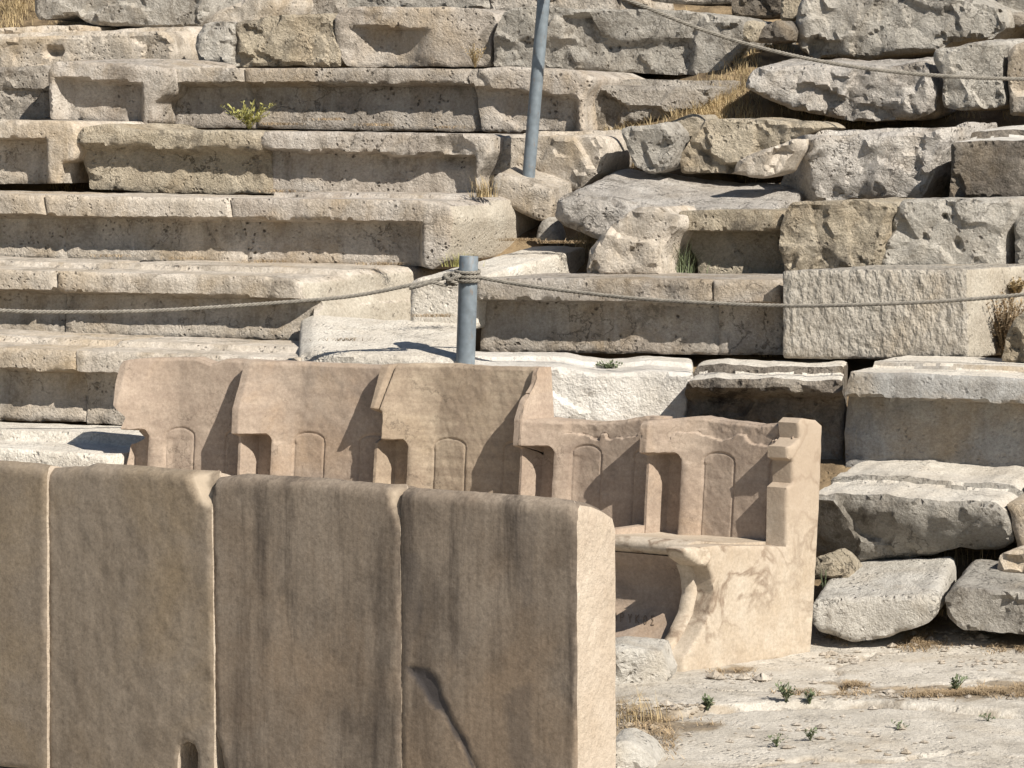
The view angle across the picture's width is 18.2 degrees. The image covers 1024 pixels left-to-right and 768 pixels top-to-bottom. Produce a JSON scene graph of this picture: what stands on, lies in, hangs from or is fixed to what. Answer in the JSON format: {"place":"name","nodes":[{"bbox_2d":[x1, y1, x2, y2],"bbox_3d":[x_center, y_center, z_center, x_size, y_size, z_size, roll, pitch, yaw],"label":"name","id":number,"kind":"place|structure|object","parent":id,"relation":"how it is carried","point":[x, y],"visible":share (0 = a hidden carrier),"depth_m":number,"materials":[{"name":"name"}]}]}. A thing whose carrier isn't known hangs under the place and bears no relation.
{"place":"outdoors","nodes":[
{"label":"outdoors","id":0,"kind":"place"},
{"bbox_2d":[0,0,1018,250],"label":"dry grass","id":1,"kind":"structure","parent":0,"point":[706,110],"depth_m":15.00,"materials":[{"name":"plant"}]},
{"bbox_2d":[0,0,1023,767],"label":"ground","id":2,"kind":"structure","parent":0,"point":[974,742],"depth_m":10.19,"materials":[{"name":"stone"}]},
{"bbox_2d":[0,65,55,119],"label":"seat block","id":3,"kind":"structure","parent":2,"relation":"on","point":[24,93],"depth_m":15.50,"materials":[{"name":"stone"}]},
{"bbox_2d":[0,460,59,767],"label":"throne back","id":4,"kind":"object","parent":2,"relation":"on","point":[24,627],"visible":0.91,"depth_m":8.94,"materials":[{"name":"beige stone"}]},
{"bbox_2d":[0,191,112,257],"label":"seat block","id":5,"kind":"structure","parent":2,"relation":"on","point":[30,227],"depth_m":14.19,"materials":[{"name":"stone"}]},
{"bbox_2d":[0,25,118,33],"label":"stone block","id":6,"kind":"structure","parent":2,"relation":"on","point":[43,29],"depth_m":16.38,"materials":[{"name":"stone"}]},
{"bbox_2d":[0,256,139,331],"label":"seat block","id":7,"kind":"structure","parent":2,"relation":"on","point":[29,283],"depth_m":13.53,"materials":[{"name":"stone"}]},
{"bbox_2d":[0,119,143,183],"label":"seat block","id":8,"kind":"structure","parent":2,"relation":"on","point":[42,151],"depth_m":14.78,"materials":[{"name":"stone"}]},
{"bbox_2d":[0,422,144,466],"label":"seat block","id":9,"kind":"structure","parent":2,"relation":"on","point":[63,445],"depth_m":12.31,"materials":[{"name":"stone"}]},
{"bbox_2d":[0,329,163,421],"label":"seat block","id":10,"kind":"structure","parent":2,"relation":"on","point":[42,378],"depth_m":12.85,"materials":[{"name":"stone"}]},
{"bbox_2d":[0,26,201,66],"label":"stone block","id":11,"kind":"structure","parent":2,"relation":"on","point":[32,49],"depth_m":16.05,"materials":[{"name":"stone"}]},
{"bbox_2d":[35,0,242,27],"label":"stone block","id":12,"kind":"structure","parent":2,"relation":"on","point":[149,13],"depth_m":16.49,"materials":[{"name":"grey stone"}]},
{"bbox_2d":[49,463,230,767],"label":"throne back","id":13,"kind":"object","parent":2,"relation":"on","point":[132,649],"visible":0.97,"depth_m":8.74,"materials":[{"name":"beige stone"}]},
{"bbox_2d":[48,58,235,123],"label":"seat block","id":14,"kind":"structure","parent":2,"relation":"on","point":[145,91],"depth_m":15.32,"materials":[{"name":"stone"}]},
{"bbox_2d":[45,193,272,261],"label":"seat block","id":15,"kind":"structure","parent":2,"relation":"on","point":[147,227],"depth_m":14.05,"materials":[{"name":"stone"}]},
{"bbox_2d":[77,123,293,194],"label":"seat block","id":16,"kind":"structure","parent":2,"relation":"on","point":[168,158],"depth_m":14.65,"materials":[{"name":"stone"}]},
{"bbox_2d":[220,99,273,128],"bbox_3d":[-1.230,-1.257,14.895,0.278,0.138,0.242,0,4,0],"label":"weed","id":17,"kind":"object","parent":16,"relation":"on","point":[247,120],"visible":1,"depth_m":14.88,"materials":[{"name":"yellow plant"}]},
{"bbox_2d":[113,356,259,475],"bbox_3d":[-1.341,0.388,11.834,0.495,0.948,0.721,3,5,34],"label":"marble throne","id":18,"kind":"object","parent":2,"relation":"on","point":[176,412],"visible":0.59,"depth_m":12.01,"materials":[{"name":"stone"}]},
{"bbox_2d":[76,336,300,424],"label":"seat block","id":19,"kind":"structure","parent":2,"relation":"on","point":[100,366],"depth_m":12.80,"materials":[{"name":"stone"}]},
{"bbox_2d":[173,67,267,128],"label":"seat block","id":20,"kind":"structure","parent":2,"relation":"on","point":[211,90],"depth_m":15.34,"materials":[{"name":"stone"}]},
{"bbox_2d":[195,21,265,67],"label":"stone block","id":21,"kind":"structure","parent":2,"relation":"on","point":[216,41],"depth_m":15.86,"materials":[{"name":"grey stone"}]},
{"bbox_2d":[208,0,313,22],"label":"stone block","id":22,"kind":"structure","parent":21,"relation":"on","point":[246,10],"depth_m":16.16,"materials":[{"name":"stone"}]},
{"bbox_2d":[58,260,451,340],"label":"seat block","id":23,"kind":"structure","parent":2,"relation":"on","point":[157,285],"depth_m":13.37,"materials":[{"name":"stone"}]},
{"bbox_2d":[236,13,368,67],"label":"stone block","id":24,"kind":"structure","parent":2,"relation":"on","point":[297,41],"depth_m":15.80,"materials":[{"name":"stone"}]},
{"bbox_2d":[231,359,381,481],"bbox_3d":[-0.853,0.405,11.645,0.546,0.944,0.734,3,5,37],"label":"marble throne","id":25,"kind":"object","parent":2,"relation":"on","point":[307,419],"visible":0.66,"depth_m":11.83,"materials":[{"name":"stone"}]},
{"bbox_2d":[213,473,416,767],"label":"throne back","id":26,"kind":"object","parent":2,"relation":"on","point":[308,603],"visible":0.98,"depth_m":8.42,"materials":[{"name":"brown stone"}]},
{"bbox_2d":[311,0,347,13],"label":"stone block","id":27,"kind":"structure","parent":2,"relation":"on","point":[328,6],"depth_m":16.42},
{"bbox_2d":[245,67,482,131],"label":"seat block","id":28,"kind":"structure","parent":2,"relation":"on","point":[426,99],"depth_m":15.16,"materials":[{"name":"stone"}]},
{"bbox_2d":[462,43,485,66],"bbox_3d":[-0.179,-1.594,15.514,0.125,0.115,0.093,-4,6,-42],"label":"dry bush","id":29,"kind":"object","parent":28,"relation":"on","point":[474,58],"visible":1,"depth_m":15.50,"materials":[{"name":"plant"}]},
{"bbox_2d":[299,315,456,364],"bbox_3d":[-0.523,-0.073,12.831,0.718,0.364,0.814,0,4,0],"label":"stone step","id":30,"kind":"object","parent":2,"relation":"on","point":[402,341],"visible":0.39,"depth_m":12.75,"materials":[{"name":"stone"}]},
{"bbox_2d":[456,256,477,364],"bbox_3d":[-0.177,-0.204,12.428,0.093,0.589,0.074,0,4,0],"label":"steel post","id":31,"kind":"object","parent":30,"relation":"on","point":[466,323],"visible":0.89,"depth_m":12.39,"materials":[{"name":"metal"}]},
{"bbox_2d":[0,268,480,313],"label":"rope","id":32,"kind":"object","parent":31,"relation":"attached to","point":[451,278],"visible":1,"depth_m":12.23,"materials":[{"name":"fabric"}]},
{"bbox_2d":[458,275,1023,307],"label":"rope","id":33,"kind":"object","parent":31,"relation":"attached to","point":[540,287],"visible":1,"depth_m":12.20,"materials":[{"name":"fabric"}]},
{"bbox_2d":[231,191,540,268],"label":"seat block","id":34,"kind":"structure","parent":2,"relation":"on","point":[426,229],"depth_m":13.88,"materials":[{"name":"stone"}]},
{"bbox_2d":[465,175,503,196],"bbox_3d":[-0.124,-0.866,13.970,0.189,0.100,0.169,1,5,16],"label":"grass tuft","id":35,"kind":"object","parent":34,"relation":"on","point":[482,192],"visible":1,"depth_m":13.97,"materials":[{"name":"plant"}]},
{"bbox_2d":[261,131,522,193],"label":"seat block","id":36,"kind":"structure","parent":2,"relation":"on","point":[319,161],"depth_m":14.45,"materials":[{"name":"stone"}]},
{"bbox_2d":[347,0,490,8],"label":"stone block","id":37,"kind":"structure","parent":2,"relation":"on","point":[482,4],"depth_m":16.40,"materials":[{"name":"grey stone"}]},
{"bbox_2d":[335,6,505,68],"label":"seat block","id":38,"kind":"structure","parent":2,"relation":"on","point":[405,37],"depth_m":15.68,"materials":[{"name":"stone"}]},
{"bbox_2d":[370,362,544,494],"bbox_3d":[-0.338,0.417,11.414,0.577,0.953,0.741,4,6,39],"label":"marble throne","id":39,"kind":"object","parent":2,"relation":"on","point":[447,426],"visible":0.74,"depth_m":11.59,"materials":[{"name":"stone"}]},
{"bbox_2d":[410,246,584,328],"bbox_3d":[-0.048,-0.412,13.547,0.276,0.314,1.130,2,5,26],"label":"stone step","id":40,"kind":"object","parent":2,"relation":"on","point":[432,299],"visible":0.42,"depth_m":13.32,"materials":[{"name":"stone"}]},
{"bbox_2d":[439,252,484,266],"bbox_3d":[-0.210,-0.519,13.245,0.203,0.067,0.123,-1,5,-15],"label":"grass tuft","id":41,"kind":"object","parent":40,"relation":"on","point":[456,263],"visible":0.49,"depth_m":13.23,"materials":[{"name":"yellow plant"}]},
{"bbox_2d":[401,488,615,767],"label":"throne back","id":42,"kind":"object","parent":2,"relation":"on","point":[508,634],"visible":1,"depth_m":8.10,"materials":[{"name":"brown stone"}]},
{"bbox_2d":[493,166,573,220],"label":"stone block","id":43,"kind":"structure","parent":2,"relation":"on","point":[539,195],"depth_m":14.16,"materials":[{"name":"stone"}]},
{"bbox_2d":[522,0,549,177],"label":"steel post","id":44,"kind":"object","parent":43,"relation":"on","point":[536,87],"visible":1,"depth_m":14.21,"materials":[{"name":"metal"}]},
{"bbox_2d":[625,0,1023,80],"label":"rope","id":45,"kind":"object","parent":44,"relation":"attached to","point":[690,25],"visible":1,"depth_m":14.09,"materials":[{"name":"fabric"}]},
{"bbox_2d":[536,217,567,244],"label":"rock","id":46,"kind":"object","parent":2,"relation":"on","point":[549,227],"visible":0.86,"depth_m":14.13,"materials":[{"name":"grey stone"}]},
{"bbox_2d":[490,0,620,10],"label":"stone block","id":47,"kind":"structure","parent":2,"relation":"on","point":[506,5],"depth_m":16.26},
{"bbox_2d":[469,66,643,132],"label":"seat block","id":48,"kind":"structure","parent":2,"relation":"on","point":[568,100],"depth_m":14.97,"materials":[{"name":"stone"}]},
{"bbox_2d":[92,117,1023,763],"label":"plant litter","id":49,"kind":"object","parent":2,"relation":"on","point":[922,641],"visible":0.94,"depth_m":10.27,"materials":[{"name":"plant"}]},
{"bbox_2d":[490,130,633,191],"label":"stone block","id":50,"kind":"structure","parent":2,"relation":"on","point":[580,159],"depth_m":14.37,"materials":[{"name":"stone"}]},
{"bbox_2d":[475,351,692,420],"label":"stone block","id":51,"kind":"structure","parent":2,"relation":"on","point":[585,387],"depth_m":12.38,"materials":[{"name":"stone"}]},
{"bbox_2d":[595,359,622,368],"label":"weed","id":52,"kind":"object","parent":51,"relation":"on","point":[607,365],"visible":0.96,"depth_m":12.64,"materials":[{"name":"green plant"}]},
{"bbox_2d":[513,367,671,533],"bbox_3d":[0.141,0.438,11.166,0.499,0.950,0.714,4,6,43],"label":"marble throne","id":53,"kind":"object","parent":2,"relation":"on","point":[601,466],"visible":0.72,"depth_m":11.35,"materials":[{"name":"stone"}]},
{"bbox_2d":[477,273,767,354],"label":"seat block","id":54,"kind":"structure","parent":2,"relation":"on","point":[521,319],"depth_m":13.01,"materials":[{"name":"stone"}]},
{"bbox_2d":[587,205,697,273],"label":"stone block","id":55,"kind":"structure","parent":54,"relation":"on","point":[640,240],"depth_m":13.36,"materials":[{"name":"stone"}]},
{"bbox_2d":[672,237,713,272],"bbox_3d":[0.710,-0.544,13.512,0.321,0.163,0.243,0,4,0],"label":"grass tuft","id":56,"kind":"object","parent":54,"relation":"on","point":[685,268],"visible":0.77,"depth_m":13.48,"materials":[{"name":"green plant"}]},
{"bbox_2d":[616,728,665,767],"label":"rock","id":57,"kind":"object","parent":2,"relation":"on","point":[636,748],"visible":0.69,"depth_m":9.06,"materials":[{"name":"stone"}]},
{"bbox_2d":[493,7,795,74],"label":"seat block","id":58,"kind":"structure","parent":2,"relation":"on","point":[640,41],"depth_m":15.44,"materials":[{"name":"grey stone"}]},
{"bbox_2d":[732,0,780,19],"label":"rock","id":59,"kind":"object","parent":58,"relation":"on","point":[765,9],"visible":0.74,"depth_m":15.87,"materials":[{"name":"stone"}]},
{"bbox_2d":[652,0,731,5],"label":"stone block","id":60,"kind":"structure","parent":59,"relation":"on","point":[709,2],"depth_m":15.94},
{"bbox_2d":[618,0,673,9],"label":"stone block","id":61,"kind":"structure","parent":2,"relation":"on","point":[623,4],"depth_m":16.27,"materials":[{"name":"stone"}]},
{"bbox_2d":[615,636,676,684],"bbox_3d":[0.408,0.921,10.482,0.246,0.167,0.344,1,4,10],"label":"rock","id":62,"kind":"object","parent":2,"relation":"on","point":[642,659],"visible":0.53,"depth_m":10.37,"materials":[{"name":"stone"}]},
{"bbox_2d":[616,687,682,725],"bbox_3d":[0.363,0.976,9.764,0.302,0.111,0.211,-2,5,-23],"label":"grass tuft","id":63,"kind":"object","parent":2,"relation":"on","point":[635,718],"visible":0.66,"depth_m":9.75,"materials":[{"name":"plant"}]},
{"bbox_2d":[595,79,740,130],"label":"stone block","id":64,"kind":"structure","parent":2,"relation":"on","point":[632,101],"depth_m":14.95,"materials":[{"name":"stone"}]},
{"bbox_2d":[555,169,804,238],"bbox_3d":[0.772,-0.778,14.008,1.057,0.320,0.826,1,4,12],"label":"stone step","id":65,"kind":"object","parent":2,"relation":"on","point":[597,209],"visible":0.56,"depth_m":13.87,"materials":[{"name":"stone"}]},
{"bbox_2d":[621,122,689,173],"bbox_3d":[0.653,-1.056,14.296,0.243,0.231,0.290,2,5,25],"label":"rock","id":66,"kind":"object","parent":65,"relation":"on","point":[657,148],"visible":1,"depth_m":14.19,"materials":[{"name":"grey stone"}]},
{"bbox_2d":[671,114,718,138],"bbox_3d":[0.803,-1.151,14.421,0.188,0.132,0.246,2,5,26],"label":"rock","id":67,"kind":"object","parent":66,"relation":"on","point":[691,123],"visible":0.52,"depth_m":14.32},
{"bbox_2d":[734,139,808,177],"bbox_3d":[1.131,-0.980,13.911,0.258,0.173,0.267,2,5,25],"label":"rock","id":68,"kind":"object","parent":65,"relation":"on","point":[785,158],"visible":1,"depth_m":13.83,"materials":[{"name":"stone"}]},
{"bbox_2d":[702,693,714,710],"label":"weed","id":69,"kind":"object","parent":2,"relation":"on","point":[707,700],"visible":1,"depth_m":9.91,"materials":[{"name":"green plant"}]},
{"bbox_2d":[615,415,821,671],"bbox_3d":[0.603,0.526,10.924,0.546,0.820,0.764,4,6,44],"label":"marble throne","id":70,"kind":"object","parent":2,"relation":"on","point":[715,563],"visible":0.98,"depth_m":10.90,"materials":[{"name":"stone"}]},
{"bbox_2d":[679,208,787,273],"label":"seat block","id":71,"kind":"structure","parent":2,"relation":"on","point":[738,241],"depth_m":13.49,"materials":[{"name":"stone"}]},
{"bbox_2d":[713,274,783,354],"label":"seat block","id":72,"kind":"structure","parent":2,"relation":"on","point":[739,334],"depth_m":12.89,"materials":[{"name":"stone"}]},
{"bbox_2d":[743,20,765,42],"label":"rock","id":73,"kind":"object","parent":2,"relation":"on","point":[752,29],"visible":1,"depth_m":15.13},
{"bbox_2d":[680,117,844,174],"bbox_3d":[1.124,-1.068,14.354,0.704,0.260,0.426,1,4,11],"label":"rock","id":74,"kind":"object","parent":2,"relation":"on","point":[719,146],"visible":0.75,"depth_m":14.20,"materials":[{"name":"stone"}]},
{"bbox_2d":[685,358,847,459],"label":"stone block","id":75,"kind":"structure","parent":2,"relation":"on","point":[766,392],"depth_m":12.29,"materials":[{"name":"stone"}]},
{"bbox_2d":[767,733,787,746],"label":"weed","id":76,"kind":"object","parent":2,"relation":"on","point":[775,741],"visible":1,"depth_m":9.36,"materials":[{"name":"green plant"}]},
{"bbox_2d":[759,20,798,43],"bbox_3d":[1.284,-1.678,15.272,0.150,0.110,0.310,2,5,26],"label":"rock","id":77,"kind":"object","parent":2,"relation":"on","point":[780,32],"visible":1,"depth_m":15.17,"materials":[{"name":"stone"}]},
{"bbox_2d":[772,681,795,701],"bbox_3d":[0.856,0.958,9.999,0.062,0.073,0.081,-4,6,-43],"label":"weed","id":78,"kind":"object","parent":2,"relation":"on","point":[784,693],"visible":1,"depth_m":9.99,"materials":[{"name":"green plant"}]},
{"bbox_2d":[780,0,800,20],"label":"rock","id":79,"kind":"object","parent":2,"relation":"on","point":[789,9],"visible":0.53,"depth_m":15.49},
{"bbox_2d":[804,689,814,703],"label":"weed","id":80,"kind":"object","parent":2,"relation":"on","point":[810,696],"visible":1,"depth_m":10.01,"materials":[{"name":"green plant"}]},
{"bbox_2d":[804,727,818,740],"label":"weed","id":81,"kind":"object","parent":2,"relation":"on","point":[809,735],"visible":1,"depth_m":9.44,"materials":[{"name":"green plant"}]},
{"bbox_2d":[616,626,1023,767],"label":"gravel","id":82,"kind":"structure","parent":2,"relation":"on","point":[762,677],"depth_m":10.10,"materials":[{"name":"gravel"}]},
{"bbox_2d":[779,197,915,270],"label":"stone block","id":83,"kind":"structure","parent":2,"relation":"on","point":[824,234],"depth_m":13.27,"materials":[{"name":"stone"}]},
{"bbox_2d":[746,57,954,121],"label":"stone block","id":84,"kind":"structure","parent":2,"relation":"on","point":[843,93],"depth_m":14.64,"materials":[{"name":"stone"}]},
{"bbox_2d":[812,556,955,641],"bbox_3d":[1.313,0.753,11.253,0.441,0.234,0.592,1,4,14],"label":"rock","id":85,"kind":"object","parent":2,"relation":"on","point":[873,599],"visible":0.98,"depth_m":11.02,"materials":[{"name":"stone"}]},
{"bbox_2d":[820,570,828,590],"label":"weed","id":86,"kind":"object","parent":85,"relation":"on","point":[824,579],"visible":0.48,"depth_m":11.23,"materials":[{"name":"green plant"}]},
{"bbox_2d":[815,548,862,577],"bbox_3d":[1.153,0.639,11.389,0.138,0.089,0.238,2,5,26],"label":"rock","id":87,"kind":"object","parent":85,"relation":"on","point":[842,563],"visible":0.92,"depth_m":11.31,"materials":[{"name":"stone"}]},
{"bbox_2d":[780,122,996,200],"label":"stone block","id":88,"kind":"structure","parent":2,"relation":"on","point":[914,162],"depth_m":13.91,"materials":[{"name":"stone"}]},
{"bbox_2d":[891,720,909,728],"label":"weed","id":89,"kind":"object","parent":2,"relation":"on","point":[898,724],"visible":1,"depth_m":9.64,"materials":[{"name":"green plant"}]},
{"bbox_2d":[783,263,1023,358],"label":"stone block","id":90,"kind":"structure","parent":2,"relation":"on","point":[961,329],"depth_m":12.63,"materials":[{"name":"stone"}]},
{"bbox_2d":[1006,276,1023,297],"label":"dry bush","id":91,"kind":"object","parent":90,"relation":"on","point":[1017,287],"visible":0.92,"depth_m":12.83,"materials":[{"name":"plant"}]},
{"bbox_2d":[796,0,1023,60],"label":"stone block","id":92,"kind":"structure","parent":2,"relation":"on","point":[868,30],"depth_m":15.20,"materials":[{"name":"grey stone"}]},
{"bbox_2d":[816,460,1023,561],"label":"stone block","id":93,"kind":"structure","parent":2,"relation":"on","point":[869,510],"depth_m":11.47,"materials":[{"name":"grey stone"}]},
{"bbox_2d":[844,355,1023,466],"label":"seat block","id":94,"kind":"structure","parent":2,"relation":"on","point":[959,410],"depth_m":12.13,"materials":[{"name":"grey stone"}]},
{"bbox_2d":[1002,312,1023,362],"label":"rock","id":95,"kind":"object","parent":94,"relation":"on","point":[1013,352],"visible":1,"depth_m":12.33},
{"bbox_2d":[938,603,946,615],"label":"grass tuft","id":96,"kind":"object","parent":2,"relation":"on","point":[939,613],"visible":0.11,"depth_m":11.35,"materials":[{"name":"plant"}]},
{"bbox_2d":[906,547,992,565],"bbox_3d":[1.577,0.579,11.579,0.378,0.154,0.188,1,4,13],"label":"grass tuft","id":97,"kind":"object","parent":2,"relation":"on","point":[957,558],"visible":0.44,"depth_m":11.59,"materials":[{"name":"plant"}]},
{"bbox_2d":[881,196,1023,264],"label":"stone block","id":98,"kind":"structure","parent":2,"relation":"on","point":[951,230],"depth_m":13.22,"materials":[{"name":"grey stone"}]},
{"bbox_2d":[949,673,968,689],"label":"weed","id":99,"kind":"object","parent":2,"relation":"on","point":[955,684],"visible":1,"depth_m":10.15,"materials":[{"name":"green plant"}]},
{"bbox_2d":[933,38,1023,111],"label":"stone block","id":100,"kind":"structure","parent":2,"relation":"on","point":[985,58],"depth_m":14.50,"materials":[{"name":"grey stone"}]},
{"bbox_2d":[945,559,1023,633],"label":"rock","id":101,"kind":"object","parent":2,"relation":"on","point":[985,595],"visible":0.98,"depth_m":10.95,"materials":[{"name":"grey stone"}]},
{"bbox_2d":[997,545,1023,572],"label":"rock","id":102,"kind":"object","parent":101,"relation":"on","point":[1012,560],"visible":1,"depth_m":11.18,"materials":[{"name":"stone"}]},
{"bbox_2d":[979,713,996,720],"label":"weed","id":103,"kind":"object","parent":2,"relation":"on","point":[982,716],"visible":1,"depth_m":9.76,"materials":[{"name":"green plant"}]},
{"bbox_2d":[986,292,1023,358],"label":"dry bush","id":104,"kind":"object","parent":2,"relation":"on","point":[1003,324],"visible":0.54,"depth_m":12.74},
{"bbox_2d":[1007,42,1023,115],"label":"stone block","id":105,"kind":"structure","parent":2,"relation":"on","point":[1016,68],"depth_m":14.46,"materials":[{"name":"stone"}]},
{"bbox_2d":[1007,494,1023,546],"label":"stone block","id":106,"kind":"structure","parent":2,"relation":"on","point":[1015,507],"depth_m":11.32,"materials":[{"name":"stone"}]},
{"bbox_2d":[1012,12,1023,30],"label":"rock","id":107,"kind":"object","parent":2,"relation":"on","point":[1018,17],"visible":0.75,"depth_m":15.26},
{"bbox_2d":[997,0,1023,11],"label":"rock","id":108,"kind":"object","parent":107,"relation":"on","point":[1016,4],"visible":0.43,"depth_m":15.45,"materials":[{"name":"grey stone"}]},
{"bbox_2d":[1014,216,1023,263],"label":"stone block","id":109,"kind":"structure","parent":2,"relation":"on","point":[1019,238],"depth_m":13.17,"materials":[{"name":"grey stone"}]},
{"bbox_2d":[949,125,1023,197],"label":"stone block","id":110,"kind":"structure","parent":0,"point":[988,163],"depth_m":13.67,"materials":[{"name":"stone"}]}
]}

